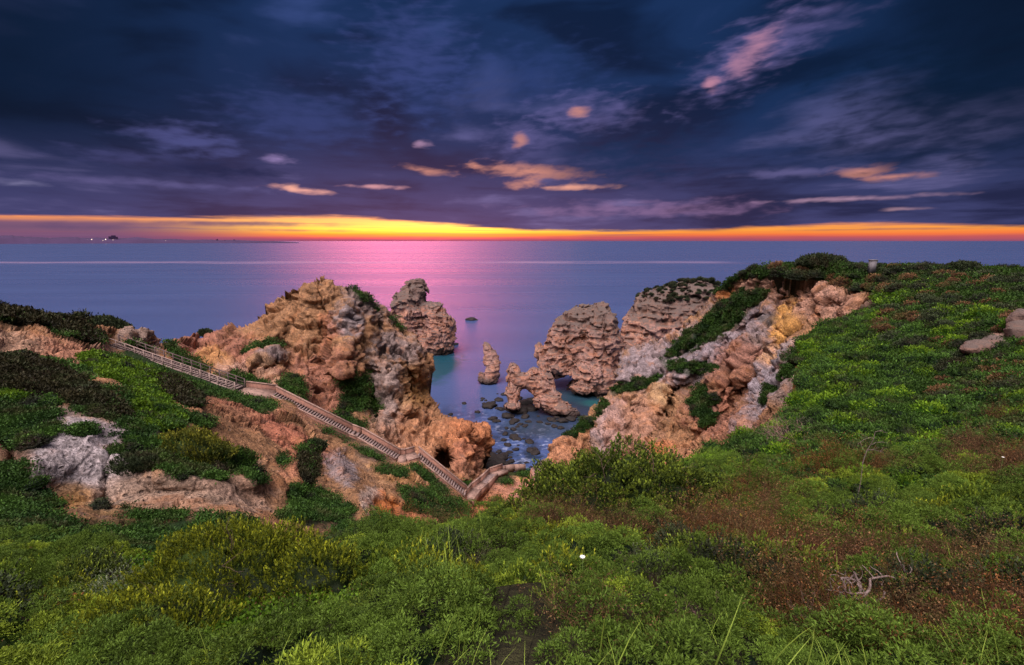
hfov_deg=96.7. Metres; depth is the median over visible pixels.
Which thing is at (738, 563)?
fennel plant
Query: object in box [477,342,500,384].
sea pillar
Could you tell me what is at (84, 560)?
leafy bush
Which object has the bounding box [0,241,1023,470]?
sea
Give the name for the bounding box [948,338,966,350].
shrub
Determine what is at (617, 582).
fennel plant
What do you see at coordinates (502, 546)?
leafy bush
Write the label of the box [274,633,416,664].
fennel plant
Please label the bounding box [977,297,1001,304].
shrub
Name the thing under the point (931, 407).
plant
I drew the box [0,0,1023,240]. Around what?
sky
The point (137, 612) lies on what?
fennel plant
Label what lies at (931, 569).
leafy bush
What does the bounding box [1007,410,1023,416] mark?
plant
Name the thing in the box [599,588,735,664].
fennel plant
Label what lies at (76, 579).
leafy bush
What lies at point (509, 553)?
fennel plant
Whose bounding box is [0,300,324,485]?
dark scrub
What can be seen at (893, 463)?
plant
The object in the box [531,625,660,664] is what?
fennel plant
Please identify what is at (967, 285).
shrub
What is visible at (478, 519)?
fennel plant
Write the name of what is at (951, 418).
plant
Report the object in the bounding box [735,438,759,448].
plant
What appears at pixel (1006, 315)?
shrub
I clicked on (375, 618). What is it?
fennel plant
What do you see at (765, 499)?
dry bush
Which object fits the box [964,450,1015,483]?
dry bush
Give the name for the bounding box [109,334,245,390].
staircase
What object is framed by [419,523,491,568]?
leafy bush
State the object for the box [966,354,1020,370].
plant
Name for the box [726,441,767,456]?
plant
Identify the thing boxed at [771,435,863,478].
dry bush
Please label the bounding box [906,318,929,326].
plant
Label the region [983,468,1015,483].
plant
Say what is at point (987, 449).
plant
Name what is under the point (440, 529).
fennel plant
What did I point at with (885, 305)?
shrub
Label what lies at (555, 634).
fennel plant
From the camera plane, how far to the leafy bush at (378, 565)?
6.17 m
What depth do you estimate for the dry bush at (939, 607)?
3.89 m
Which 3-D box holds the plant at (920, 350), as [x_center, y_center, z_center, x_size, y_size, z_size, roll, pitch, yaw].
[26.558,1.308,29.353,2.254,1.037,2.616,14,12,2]
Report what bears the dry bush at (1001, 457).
on the hillside
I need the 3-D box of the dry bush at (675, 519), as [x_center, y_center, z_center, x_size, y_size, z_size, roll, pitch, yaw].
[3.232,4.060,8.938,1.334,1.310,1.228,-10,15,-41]
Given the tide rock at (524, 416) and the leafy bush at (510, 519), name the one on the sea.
the tide rock at (524, 416)
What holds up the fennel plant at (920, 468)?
on the hillside
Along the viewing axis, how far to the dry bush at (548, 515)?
9.51 m
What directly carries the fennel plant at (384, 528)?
on the hillside
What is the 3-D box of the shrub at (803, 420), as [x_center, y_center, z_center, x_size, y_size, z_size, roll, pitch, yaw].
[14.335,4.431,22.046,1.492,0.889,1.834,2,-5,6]
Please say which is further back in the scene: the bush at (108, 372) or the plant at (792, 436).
the bush at (108, 372)
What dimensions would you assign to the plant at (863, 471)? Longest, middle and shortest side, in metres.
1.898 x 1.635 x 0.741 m
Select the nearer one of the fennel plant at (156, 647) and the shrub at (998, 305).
the fennel plant at (156, 647)
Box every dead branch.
[825,565,895,616]
[896,552,911,584]
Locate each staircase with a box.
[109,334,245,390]
[237,381,400,460]
[398,446,466,498]
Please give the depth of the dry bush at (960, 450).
12.94 m
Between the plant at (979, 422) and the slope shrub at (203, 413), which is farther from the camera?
the slope shrub at (203, 413)
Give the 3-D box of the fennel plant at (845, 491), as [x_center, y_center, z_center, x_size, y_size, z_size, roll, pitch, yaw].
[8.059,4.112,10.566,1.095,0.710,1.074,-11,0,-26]
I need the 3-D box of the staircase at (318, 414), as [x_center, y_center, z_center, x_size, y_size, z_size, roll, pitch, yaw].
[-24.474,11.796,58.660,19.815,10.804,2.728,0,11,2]
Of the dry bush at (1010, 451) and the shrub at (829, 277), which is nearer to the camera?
the dry bush at (1010, 451)
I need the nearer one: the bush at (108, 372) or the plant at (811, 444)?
the plant at (811, 444)
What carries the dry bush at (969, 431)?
on the hillside
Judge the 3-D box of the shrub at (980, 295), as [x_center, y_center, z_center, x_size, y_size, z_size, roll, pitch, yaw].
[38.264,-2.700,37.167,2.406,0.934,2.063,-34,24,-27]
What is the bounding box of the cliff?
[547,275,871,468]
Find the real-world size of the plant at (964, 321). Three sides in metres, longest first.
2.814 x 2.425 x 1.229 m
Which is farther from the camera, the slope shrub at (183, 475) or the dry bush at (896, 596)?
the slope shrub at (183, 475)
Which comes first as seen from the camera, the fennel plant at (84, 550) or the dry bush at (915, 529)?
the dry bush at (915, 529)
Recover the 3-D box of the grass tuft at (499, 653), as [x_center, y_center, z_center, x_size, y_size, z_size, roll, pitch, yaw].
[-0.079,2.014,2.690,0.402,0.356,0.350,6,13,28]
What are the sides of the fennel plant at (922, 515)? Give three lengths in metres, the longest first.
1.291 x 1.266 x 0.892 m
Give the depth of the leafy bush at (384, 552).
7.10 m
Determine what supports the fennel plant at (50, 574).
on the hillside
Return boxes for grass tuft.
[29,605,62,630]
[189,627,235,664]
[279,627,341,664]
[390,546,436,592]
[397,574,448,620]
[416,523,442,564]
[425,540,452,581]
[433,588,482,664]
[438,528,460,565]
[472,626,524,664]
[528,564,568,607]
[541,602,639,664]
[562,529,591,552]
[635,613,722,664]
[651,556,697,583]
[685,606,734,657]
[715,595,815,664]
[809,629,866,664]
[936,625,998,664]
[940,616,1014,664]
[949,590,1021,635]
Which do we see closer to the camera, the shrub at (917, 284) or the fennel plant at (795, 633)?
the fennel plant at (795, 633)
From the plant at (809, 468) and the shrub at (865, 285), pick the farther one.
the shrub at (865, 285)
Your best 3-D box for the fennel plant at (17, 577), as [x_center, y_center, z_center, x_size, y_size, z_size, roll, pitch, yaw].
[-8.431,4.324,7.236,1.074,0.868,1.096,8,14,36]
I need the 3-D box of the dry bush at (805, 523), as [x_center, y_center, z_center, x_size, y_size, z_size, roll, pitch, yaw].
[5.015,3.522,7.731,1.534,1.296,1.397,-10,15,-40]
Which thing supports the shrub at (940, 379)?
on the hillside
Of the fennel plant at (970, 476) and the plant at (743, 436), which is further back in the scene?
the plant at (743, 436)
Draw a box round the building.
[108,235,117,238]
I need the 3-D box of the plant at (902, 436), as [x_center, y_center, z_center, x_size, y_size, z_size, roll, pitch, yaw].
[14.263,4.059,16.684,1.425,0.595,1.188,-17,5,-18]
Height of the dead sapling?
1.955 m
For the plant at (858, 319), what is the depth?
41.94 m
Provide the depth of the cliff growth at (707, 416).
75.45 m
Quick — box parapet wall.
[503,464,525,471]
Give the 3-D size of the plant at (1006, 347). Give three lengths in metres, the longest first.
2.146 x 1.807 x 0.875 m
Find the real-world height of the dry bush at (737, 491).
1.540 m
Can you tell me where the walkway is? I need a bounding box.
[463,464,507,507]
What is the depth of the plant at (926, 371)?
25.33 m
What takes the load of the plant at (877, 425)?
on the hillside
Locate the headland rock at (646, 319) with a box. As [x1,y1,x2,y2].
[620,280,722,349]
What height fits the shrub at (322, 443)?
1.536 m
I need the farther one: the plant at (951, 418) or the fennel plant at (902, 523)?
the plant at (951, 418)
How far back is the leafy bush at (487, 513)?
12.79 m
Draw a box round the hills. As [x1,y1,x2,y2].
[0,235,298,243]
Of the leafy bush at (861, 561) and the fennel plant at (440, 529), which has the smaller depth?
the leafy bush at (861, 561)
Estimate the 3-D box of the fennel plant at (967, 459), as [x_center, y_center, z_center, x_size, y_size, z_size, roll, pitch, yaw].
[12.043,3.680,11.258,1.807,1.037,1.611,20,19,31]
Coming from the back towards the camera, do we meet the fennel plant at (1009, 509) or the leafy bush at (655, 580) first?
the fennel plant at (1009, 509)
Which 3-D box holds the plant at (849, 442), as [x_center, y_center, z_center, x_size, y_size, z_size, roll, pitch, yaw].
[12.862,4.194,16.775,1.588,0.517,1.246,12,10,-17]
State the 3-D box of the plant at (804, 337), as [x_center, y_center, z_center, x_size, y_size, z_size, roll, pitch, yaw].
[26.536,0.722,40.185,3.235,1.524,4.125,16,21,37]
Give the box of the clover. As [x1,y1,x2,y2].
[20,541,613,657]
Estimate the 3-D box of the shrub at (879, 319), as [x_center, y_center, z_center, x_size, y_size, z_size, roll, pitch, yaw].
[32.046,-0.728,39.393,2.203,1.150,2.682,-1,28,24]
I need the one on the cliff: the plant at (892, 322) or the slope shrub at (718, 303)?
the slope shrub at (718, 303)
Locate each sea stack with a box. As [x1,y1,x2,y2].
[390,278,456,355]
[534,301,625,398]
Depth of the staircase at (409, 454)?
60.14 m
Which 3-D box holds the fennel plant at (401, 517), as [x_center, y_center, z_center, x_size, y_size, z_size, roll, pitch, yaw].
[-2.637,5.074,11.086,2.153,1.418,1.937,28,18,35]
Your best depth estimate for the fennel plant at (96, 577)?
8.50 m
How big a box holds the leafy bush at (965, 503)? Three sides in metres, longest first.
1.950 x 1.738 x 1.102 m
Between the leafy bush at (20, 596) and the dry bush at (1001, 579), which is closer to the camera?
the dry bush at (1001, 579)
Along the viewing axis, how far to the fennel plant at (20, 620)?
5.94 m
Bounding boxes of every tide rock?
[465,317,477,320]
[482,402,496,408]
[487,452,497,461]
[488,460,498,465]
[490,457,505,463]
[494,397,502,401]
[496,453,508,459]
[502,412,514,418]
[509,418,519,422]
[509,434,517,438]
[511,405,527,414]
[519,399,532,405]
[521,414,528,418]
[525,438,533,443]
[526,447,535,452]
[527,404,537,411]
[531,450,539,455]
[547,417,556,421]
[557,418,568,422]
[565,416,575,421]
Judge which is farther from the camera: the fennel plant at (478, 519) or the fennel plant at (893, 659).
the fennel plant at (478, 519)
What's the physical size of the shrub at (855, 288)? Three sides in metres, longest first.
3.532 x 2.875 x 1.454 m
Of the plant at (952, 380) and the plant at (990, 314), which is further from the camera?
the plant at (990, 314)
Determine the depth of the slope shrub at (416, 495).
41.86 m
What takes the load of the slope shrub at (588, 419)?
on the cliff
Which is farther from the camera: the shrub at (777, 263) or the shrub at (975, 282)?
the shrub at (777, 263)
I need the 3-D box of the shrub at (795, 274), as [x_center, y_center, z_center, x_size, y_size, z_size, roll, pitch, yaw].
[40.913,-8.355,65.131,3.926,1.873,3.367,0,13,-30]
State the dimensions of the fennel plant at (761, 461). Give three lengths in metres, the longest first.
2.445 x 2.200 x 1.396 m
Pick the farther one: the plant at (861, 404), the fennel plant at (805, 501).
the plant at (861, 404)
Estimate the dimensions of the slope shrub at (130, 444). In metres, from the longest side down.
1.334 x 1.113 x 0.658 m
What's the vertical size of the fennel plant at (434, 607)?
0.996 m
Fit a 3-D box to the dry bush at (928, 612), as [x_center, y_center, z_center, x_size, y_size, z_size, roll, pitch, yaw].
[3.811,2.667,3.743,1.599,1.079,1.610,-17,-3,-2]
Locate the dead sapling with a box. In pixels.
[858,430,887,493]
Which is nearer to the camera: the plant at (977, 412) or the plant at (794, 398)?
the plant at (977, 412)
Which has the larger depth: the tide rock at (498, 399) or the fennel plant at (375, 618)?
the tide rock at (498, 399)
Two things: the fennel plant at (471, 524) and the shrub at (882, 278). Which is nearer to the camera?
the fennel plant at (471, 524)
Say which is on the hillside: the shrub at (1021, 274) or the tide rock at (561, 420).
the shrub at (1021, 274)
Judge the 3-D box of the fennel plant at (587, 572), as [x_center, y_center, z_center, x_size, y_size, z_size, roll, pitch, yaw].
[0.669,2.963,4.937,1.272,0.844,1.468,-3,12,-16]
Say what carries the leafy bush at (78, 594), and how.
on the hillside
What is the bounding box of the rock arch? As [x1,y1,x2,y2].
[504,362,579,416]
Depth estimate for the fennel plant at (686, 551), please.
6.72 m
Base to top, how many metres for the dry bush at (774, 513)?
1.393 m
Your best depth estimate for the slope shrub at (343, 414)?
63.00 m
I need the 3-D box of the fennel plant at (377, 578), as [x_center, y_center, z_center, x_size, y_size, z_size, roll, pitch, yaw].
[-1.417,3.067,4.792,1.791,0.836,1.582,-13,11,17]
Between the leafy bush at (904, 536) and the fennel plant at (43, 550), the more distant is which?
the fennel plant at (43, 550)
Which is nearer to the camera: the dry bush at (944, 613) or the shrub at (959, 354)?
the dry bush at (944, 613)
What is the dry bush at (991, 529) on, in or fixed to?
on the hillside
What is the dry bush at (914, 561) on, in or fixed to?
on the hillside
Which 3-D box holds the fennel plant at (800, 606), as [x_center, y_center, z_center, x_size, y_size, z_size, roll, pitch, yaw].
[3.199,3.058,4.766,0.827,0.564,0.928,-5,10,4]
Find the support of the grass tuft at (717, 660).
on the hillside
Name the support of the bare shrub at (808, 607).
on the hillside
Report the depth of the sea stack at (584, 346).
119.00 m
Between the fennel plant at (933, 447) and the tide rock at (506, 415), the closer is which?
the fennel plant at (933, 447)
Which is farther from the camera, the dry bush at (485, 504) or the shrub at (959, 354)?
the shrub at (959, 354)
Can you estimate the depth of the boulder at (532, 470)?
68.37 m
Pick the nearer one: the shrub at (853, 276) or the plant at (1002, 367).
the plant at (1002, 367)
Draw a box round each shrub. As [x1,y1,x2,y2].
[4,317,16,323]
[12,431,54,452]
[14,349,32,352]
[16,395,45,405]
[18,490,41,498]
[19,474,54,491]
[36,396,65,406]
[37,392,63,398]
[37,575,245,652]
[55,312,66,318]
[83,357,98,361]
[85,406,108,416]
[86,496,113,509]
[89,313,134,328]
[100,511,353,620]
[102,449,162,475]
[121,360,135,366]
[124,441,141,452]
[144,383,159,388]
[150,401,170,410]
[151,425,238,464]
[175,472,190,478]
[197,328,212,336]
[199,410,210,419]
[211,459,231,471]
[222,445,261,468]
[249,397,263,402]
[252,463,266,475]
[254,530,369,602]
[303,491,314,498]
[309,437,329,450]
[337,400,347,408]
[337,410,349,417]
[408,489,421,501]
[419,497,428,506]
[583,415,593,424]
[631,381,644,389]
[665,296,674,301]
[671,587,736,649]
[687,403,697,412]
[707,391,720,399]
[715,300,722,306]
[737,270,743,276]
[747,263,757,269]
[748,272,758,277]
[750,287,762,293]
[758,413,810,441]
[767,260,784,269]
[769,266,789,277]
[783,268,809,281]
[786,575,833,636]
[791,247,850,266]
[791,265,809,271]
[793,416,818,425]
[804,269,824,278]
[824,272,839,279]
[824,274,852,287]
[837,316,852,320]
[844,272,862,278]
[845,262,865,271]
[846,282,864,291]
[860,281,873,290]
[863,264,885,271]
[865,273,880,281]
[867,317,888,325]
[868,322,896,333]
[873,275,889,281]
[873,282,892,291]
[875,307,894,315]
[877,330,905,340]
[878,302,900,310]
[881,265,911,276]
[883,281,907,291]
[889,335,923,349]
[892,310,920,320]
[894,272,919,282]
[895,321,910,326]
[896,304,912,309]
[901,300,918,305]
[903,261,936,272]
[904,282,924,290]
[906,314,920,322]
[910,284,933,292]
[910,292,935,301]
[912,334,934,342]
[913,312,942,323]
[914,278,928,282]
[916,295,945,304]
[919,306,949,316]
[923,383,952,394]
[926,389,961,398]
[929,375,952,381]
[930,273,946,279]
[930,362,953,373]
[931,268,958,273]
[932,319,954,327]
[935,264,956,269]
[936,356,966,364]
[938,281,950,288]
[940,292,958,299]
[942,259,984,271]
[946,298,962,304]
[948,272,971,278]
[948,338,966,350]
[950,349,981,358]
[954,283,975,290]
[954,301,973,306]
[955,319,990,333]
[957,379,985,387]
[960,386,985,393]
[964,279,984,286]
[964,292,992,302]
[966,330,994,339]
[970,355,991,361]
[971,269,992,277]
[971,364,1002,373]
[972,284,994,291]
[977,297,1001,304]
[980,274,994,278]
[981,333,1006,342]
[982,369,1022,385]
[983,273,1014,280]
[986,279,1005,287]
[987,377,1021,390]
[988,324,1004,332]
[989,301,1016,309]
[991,288,1005,294]
[992,340,1015,350]
[993,312,1009,319]
[993,351,1018,358]
[998,274,1023,284]
[1006,271,1023,276]
[1007,284,1023,291]
[1007,360,1022,365]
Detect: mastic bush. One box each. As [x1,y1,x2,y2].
[484,432,747,525]
[500,500,601,528]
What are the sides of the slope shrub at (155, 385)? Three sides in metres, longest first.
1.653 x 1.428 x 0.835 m
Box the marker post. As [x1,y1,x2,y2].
[867,260,877,272]
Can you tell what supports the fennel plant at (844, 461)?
on the hillside
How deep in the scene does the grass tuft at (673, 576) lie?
5.49 m
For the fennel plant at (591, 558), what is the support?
on the hillside
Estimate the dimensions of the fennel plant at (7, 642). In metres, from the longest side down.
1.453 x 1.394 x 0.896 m
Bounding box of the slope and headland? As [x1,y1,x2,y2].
[0,274,533,545]
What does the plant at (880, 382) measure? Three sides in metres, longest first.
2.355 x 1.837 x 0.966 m
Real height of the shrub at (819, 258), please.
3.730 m
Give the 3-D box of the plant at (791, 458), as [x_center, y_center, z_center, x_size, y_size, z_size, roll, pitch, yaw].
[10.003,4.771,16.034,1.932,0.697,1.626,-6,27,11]
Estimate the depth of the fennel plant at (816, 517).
7.60 m
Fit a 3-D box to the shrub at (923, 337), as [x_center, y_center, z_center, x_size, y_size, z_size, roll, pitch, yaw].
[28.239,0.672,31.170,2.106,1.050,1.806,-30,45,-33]
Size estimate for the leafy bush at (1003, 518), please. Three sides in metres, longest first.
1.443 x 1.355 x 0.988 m
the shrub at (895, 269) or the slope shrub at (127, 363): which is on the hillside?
the shrub at (895, 269)
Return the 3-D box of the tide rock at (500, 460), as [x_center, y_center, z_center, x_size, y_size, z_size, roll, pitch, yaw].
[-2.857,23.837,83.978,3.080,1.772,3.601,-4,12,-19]
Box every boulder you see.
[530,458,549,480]
[959,335,1005,354]
[1003,308,1023,339]
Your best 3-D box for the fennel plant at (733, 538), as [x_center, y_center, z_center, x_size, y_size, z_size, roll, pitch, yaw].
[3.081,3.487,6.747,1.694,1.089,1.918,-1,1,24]
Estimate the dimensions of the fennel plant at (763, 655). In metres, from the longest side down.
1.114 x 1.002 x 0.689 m
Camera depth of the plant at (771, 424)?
23.08 m
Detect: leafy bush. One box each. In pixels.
[0,553,37,583]
[0,558,47,615]
[0,569,33,590]
[4,586,38,603]
[27,579,102,619]
[32,545,132,588]
[38,565,102,597]
[44,585,124,627]
[55,543,134,575]
[65,540,120,559]
[328,584,401,620]
[329,528,354,546]
[350,541,407,590]
[371,536,460,587]
[404,533,441,559]
[412,573,478,600]
[417,531,432,544]
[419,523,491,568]
[439,554,495,594]
[465,547,502,570]
[475,507,500,524]
[484,530,527,560]
[487,556,550,586]
[496,514,521,533]
[506,510,551,537]
[507,502,520,515]
[527,516,579,552]
[527,533,606,581]
[529,574,587,598]
[570,536,600,554]
[591,522,652,550]
[608,568,655,593]
[610,542,663,571]
[617,547,695,588]
[646,514,709,552]
[654,528,749,570]
[664,527,794,606]
[684,562,777,625]
[697,479,753,515]
[725,527,860,591]
[769,490,819,511]
[792,575,908,624]
[801,499,880,538]
[839,484,912,523]
[844,544,1019,624]
[860,486,905,503]
[872,522,967,556]
[900,494,972,521]
[917,514,951,541]
[934,477,1021,517]
[944,550,1023,607]
[948,506,1023,559]
[960,516,1022,548]
[992,505,1023,518]
[1003,489,1023,506]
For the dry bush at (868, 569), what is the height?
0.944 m
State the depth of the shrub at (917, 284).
46.33 m
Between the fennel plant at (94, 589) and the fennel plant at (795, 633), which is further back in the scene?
the fennel plant at (94, 589)
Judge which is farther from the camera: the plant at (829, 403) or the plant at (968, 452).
the plant at (829, 403)
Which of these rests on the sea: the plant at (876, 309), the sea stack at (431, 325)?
the sea stack at (431, 325)
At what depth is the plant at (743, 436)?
22.47 m
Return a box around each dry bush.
[388,494,431,530]
[425,495,467,526]
[456,488,520,519]
[494,478,597,537]
[515,558,642,615]
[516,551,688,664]
[523,494,573,518]
[530,503,566,524]
[537,474,605,522]
[547,571,628,621]
[559,493,611,528]
[561,490,606,521]
[565,493,661,542]
[604,496,672,540]
[614,517,663,552]
[641,469,726,530]
[644,492,693,523]
[645,506,690,536]
[652,479,754,546]
[652,510,696,531]
[659,482,734,540]
[669,495,734,536]
[690,508,842,634]
[700,493,778,551]
[702,480,760,507]
[703,482,783,536]
[706,513,787,566]
[709,451,790,498]
[710,496,793,541]
[711,470,774,510]
[712,486,813,555]
[723,482,802,522]
[725,482,769,536]
[736,545,836,606]
[738,458,824,496]
[738,465,811,502]
[742,543,826,635]
[748,533,831,565]
[749,496,799,538]
[749,499,839,554]
[751,499,880,562]
[753,517,823,548]
[753,538,926,644]
[758,529,959,661]
[764,510,878,585]
[767,506,838,555]
[768,507,891,571]
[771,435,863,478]
[772,517,845,561]
[772,561,871,608]
[788,585,897,636]
[796,431,890,476]
[799,528,847,561]
[808,500,906,564]
[817,509,886,556]
[818,468,850,479]
[821,439,899,473]
[821,501,956,567]
[826,534,908,588]
[828,536,982,648]
[830,586,923,622]
[831,449,871,475]
[831,555,941,592]
[848,435,934,474]
[851,540,954,622]
[854,572,1023,664]
[857,518,962,560]
[860,510,1022,564]
[866,577,998,664]
[870,534,1013,582]
[874,554,1023,632]
[876,521,954,555]
[886,548,1016,623]
[891,536,1023,639]
[893,584,1017,654]
[900,546,1023,628]
[900,560,1023,625]
[901,528,1023,581]
[902,524,960,555]
[907,570,1023,655]
[909,543,1023,664]
[911,517,1023,571]
[915,418,996,455]
[929,434,1001,451]
[934,440,1016,477]
[934,506,1023,553]
[936,426,1004,467]
[936,434,975,459]
[938,420,992,439]
[941,528,1022,582]
[944,410,1013,447]
[951,439,1022,468]
[955,427,1023,474]
[957,448,1010,471]
[958,439,1013,461]
[959,428,1011,449]
[961,576,1023,628]
[963,535,1023,577]
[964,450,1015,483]
[967,542,1022,588]
[973,389,1023,419]
[976,404,1007,419]
[977,435,1023,483]
[982,435,1023,470]
[982,439,1023,461]
[996,437,1023,456]
[1004,428,1023,448]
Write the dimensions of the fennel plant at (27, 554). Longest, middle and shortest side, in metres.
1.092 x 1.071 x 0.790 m
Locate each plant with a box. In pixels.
[0,523,46,544]
[0,538,38,552]
[0,539,37,561]
[0,548,40,575]
[0,555,38,592]
[0,572,31,600]
[0,584,74,637]
[0,599,65,648]
[0,599,165,664]
[0,635,83,664]
[1,523,50,540]
[3,564,80,597]
[5,634,59,660]
[7,622,68,640]
[19,546,60,557]
[19,548,37,561]
[19,603,77,619]
[20,539,67,552]
[21,597,47,618]
[25,543,105,584]
[28,538,110,575]
[39,526,115,557]
[45,618,146,655]
[50,579,109,604]
[52,607,103,642]
[53,653,108,663]
[54,613,183,664]
[58,523,124,548]
[58,593,147,629]
[71,558,150,600]
[74,574,106,591]
[82,606,184,660]
[99,582,123,595]
[101,647,206,664]
[105,540,147,555]
[119,551,134,557]
[124,616,231,664]
[124,633,211,664]
[191,627,269,664]
[206,594,336,664]
[226,596,383,661]
[254,642,339,664]
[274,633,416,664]
[308,565,450,629]
[318,619,497,664]
[319,526,373,551]
[321,611,420,663]
[332,594,411,640]
[338,505,425,543]
[338,528,410,568]
[342,532,386,558]
[357,540,389,577]
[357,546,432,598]
[358,561,525,664]
[363,512,422,534]
[371,552,503,635]
[389,516,458,560]
[421,518,469,541]
[424,522,468,540]
[428,516,450,529]
[432,522,511,564]
[443,563,498,575]
[453,514,535,559]
[454,519,482,534]
[462,513,489,530]
[463,495,505,521]
[473,547,542,588]
[476,569,503,587]
[479,547,535,574]
[481,501,511,518]
[481,512,507,528]
[489,570,562,586]
[495,516,551,558]
[495,590,589,635]
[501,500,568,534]
[510,538,576,569]
[520,517,585,547]
[529,551,595,576]
[531,519,639,561]
[531,563,603,591]
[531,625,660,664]
[535,552,620,583]
[543,562,698,664]
[546,586,718,664]
[550,632,602,651]
[553,531,589,553]
[554,512,613,539]
[571,524,647,567]
[585,545,622,576]
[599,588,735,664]
[602,575,668,609]
[610,494,685,540]
[610,552,663,574]
[624,546,774,611]
[629,545,706,582]
[637,533,662,547]
[645,571,766,664]
[651,519,691,544]
[662,545,704,564]
[671,521,761,571]
[686,585,746,622]
[687,446,730,469]
[693,458,722,472]
[697,491,761,520]
[699,438,724,450]
[706,451,747,473]
[712,624,797,664]
[714,467,772,495]
[715,557,800,607]
[720,456,741,465]
[724,430,758,449]
[724,455,764,463]
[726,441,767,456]
[727,425,755,437]
[729,608,813,653]
[733,464,810,498]
[734,458,764,474]
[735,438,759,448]
[739,455,789,471]
[747,603,908,664]
[752,426,773,435]
[752,452,784,461]
[752,474,825,502]
[753,428,781,441]
[753,500,779,516]
[754,435,790,447]
[755,607,797,629]
[757,419,787,430]
[757,634,855,664]
[758,439,796,456]
[763,459,797,471]
[763,460,820,491]
[768,483,860,533]
[768,505,838,538]
[768,619,822,643]
[771,404,803,418]
[774,588,834,631]
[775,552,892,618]
[776,419,802,434]
[776,453,803,461]
[778,412,798,421]
[779,429,809,443]
[779,468,830,487]
[781,389,819,407]
[782,352,808,365]
[782,437,822,457]
[783,387,815,405]
[785,506,890,555]
[787,422,816,437]
[788,370,817,388]
[789,366,807,375]
[789,476,832,495]
[791,332,821,346]
[794,455,815,462]
[795,337,819,352]
[795,447,826,458]
[795,461,830,475]
[796,404,839,421]
[799,347,827,356]
[801,431,871,471]
[802,390,846,411]
[802,598,988,664]
[803,429,842,441]
[805,361,836,375]
[805,404,825,414]
[806,486,860,517]
[808,325,830,332]
[809,356,838,366]
[809,380,827,388]
[810,316,847,327]
[810,419,848,433]
[811,412,840,422]
[812,384,829,397]
[812,449,877,475]
[814,472,831,480]
[817,334,859,347]
[817,469,833,484]
[819,380,858,398]
[819,396,842,408]
[820,324,853,334]
[820,341,856,354]
[821,409,868,427]
[823,340,843,348]
[824,318,852,328]
[825,364,878,383]
[825,371,871,387]
[825,476,852,495]
[825,593,930,648]
[829,473,897,496]
[831,363,853,369]
[831,366,847,376]
[831,397,865,411]
[832,462,889,481]
[832,467,893,484]
[835,596,991,664]
[839,387,876,401]
[839,421,891,436]
[839,438,865,449]
[839,490,869,506]
[840,555,941,585]
[841,524,899,547]
[841,546,885,573]
[842,314,872,325]
[842,349,868,359]
[843,391,871,402]
[844,430,873,440]
[845,408,877,418]
[846,308,870,316]
[846,398,882,412]
[847,324,879,338]
[848,321,871,331]
[849,477,888,486]
[851,350,893,363]
[852,360,883,366]
[853,495,943,547]
[855,444,895,462]
[856,362,879,371]
[856,436,907,456]
[858,546,998,587]
[859,377,895,390]
[860,479,942,503]
[861,304,883,316]
[864,310,880,318]
[864,399,899,411]
[864,412,895,425]
[864,420,895,430]
[864,455,887,466]
[865,491,893,505]
[866,402,915,418]
[866,511,950,538]
[867,341,899,352]
[867,387,903,398]
[867,485,920,500]
[868,349,894,358]
[869,500,937,525]
[871,318,909,326]
[871,393,902,405]
[871,460,904,472]
[872,368,922,381]
[872,445,906,464]
[874,536,954,569]
[876,357,923,375]
[880,452,966,485]
[881,441,968,472]
[881,466,909,478]
[881,547,1005,611]
[882,375,921,387]
[882,384,914,398]
[886,411,930,426]
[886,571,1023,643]
[888,420,925,436]
[888,433,916,443]
[891,304,927,315]
[892,351,928,364]
[892,446,941,462]
[892,471,926,488]
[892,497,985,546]
[893,331,928,341]
[894,322,929,333]
[898,401,916,412]
[899,531,978,564]
[902,344,938,355]
[903,477,951,504]
[904,438,966,466]
[905,487,938,496]
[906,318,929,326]
[906,493,955,512]
[907,609,1023,664]
[908,398,949,416]
[912,365,939,375]
[913,415,952,431]
[913,437,952,448]
[914,362,936,369]
[914,473,963,493]
[917,340,943,348]
[918,350,951,363]
[918,393,946,401]
[923,624,974,664]
[924,472,995,504]
[925,315,962,329]
[925,324,956,336]
[928,302,959,315]
[928,552,1013,588]
[931,412,973,426]
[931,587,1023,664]
[934,348,952,353]
[934,376,965,385]
[935,401,971,415]
[936,360,976,377]
[936,393,974,406]
[937,469,1004,496]
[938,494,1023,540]
[939,333,967,343]
[940,381,967,392]
[941,424,985,442]
[942,439,973,449]
[945,425,974,434]
[945,505,1022,552]
[946,448,981,457]
[946,453,1004,474]
[947,488,1015,508]
[952,317,981,329]
[953,452,991,465]
[956,388,975,398]
[957,386,1014,402]
[958,302,1008,318]
[958,401,1001,418]
[960,368,994,380]
[961,327,992,332]
[961,353,983,359]
[961,414,997,432]
[961,504,1023,531]
[962,463,1005,477]
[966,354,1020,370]
[971,312,1000,320]
[971,433,1012,447]
[973,418,1020,432]
[973,444,1004,453]
[973,526,1023,590]
[975,464,1023,495]
[979,315,1004,325]
[981,421,1021,438]
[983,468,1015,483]
[984,365,1023,378]
[989,343,1022,356]
[990,422,1023,441]
[991,482,1023,513]
[995,336,1023,345]
[996,317,1005,328]
[996,465,1023,487]
[997,364,1023,380]
[997,413,1023,422]
[1000,351,1023,360]
[1001,388,1023,400]
[1003,393,1023,404]
[1004,481,1023,498]
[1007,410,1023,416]
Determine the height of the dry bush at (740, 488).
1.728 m
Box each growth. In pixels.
[0,283,530,553]
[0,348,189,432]
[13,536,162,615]
[561,261,854,437]
[677,259,1023,490]
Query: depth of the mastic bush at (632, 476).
12.64 m
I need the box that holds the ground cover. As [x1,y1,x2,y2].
[14,489,964,647]
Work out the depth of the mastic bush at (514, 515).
11.12 m
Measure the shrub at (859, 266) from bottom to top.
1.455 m
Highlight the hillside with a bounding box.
[2,265,1018,664]
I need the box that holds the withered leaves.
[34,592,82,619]
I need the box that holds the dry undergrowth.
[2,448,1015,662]
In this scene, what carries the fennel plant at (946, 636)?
on the hillside

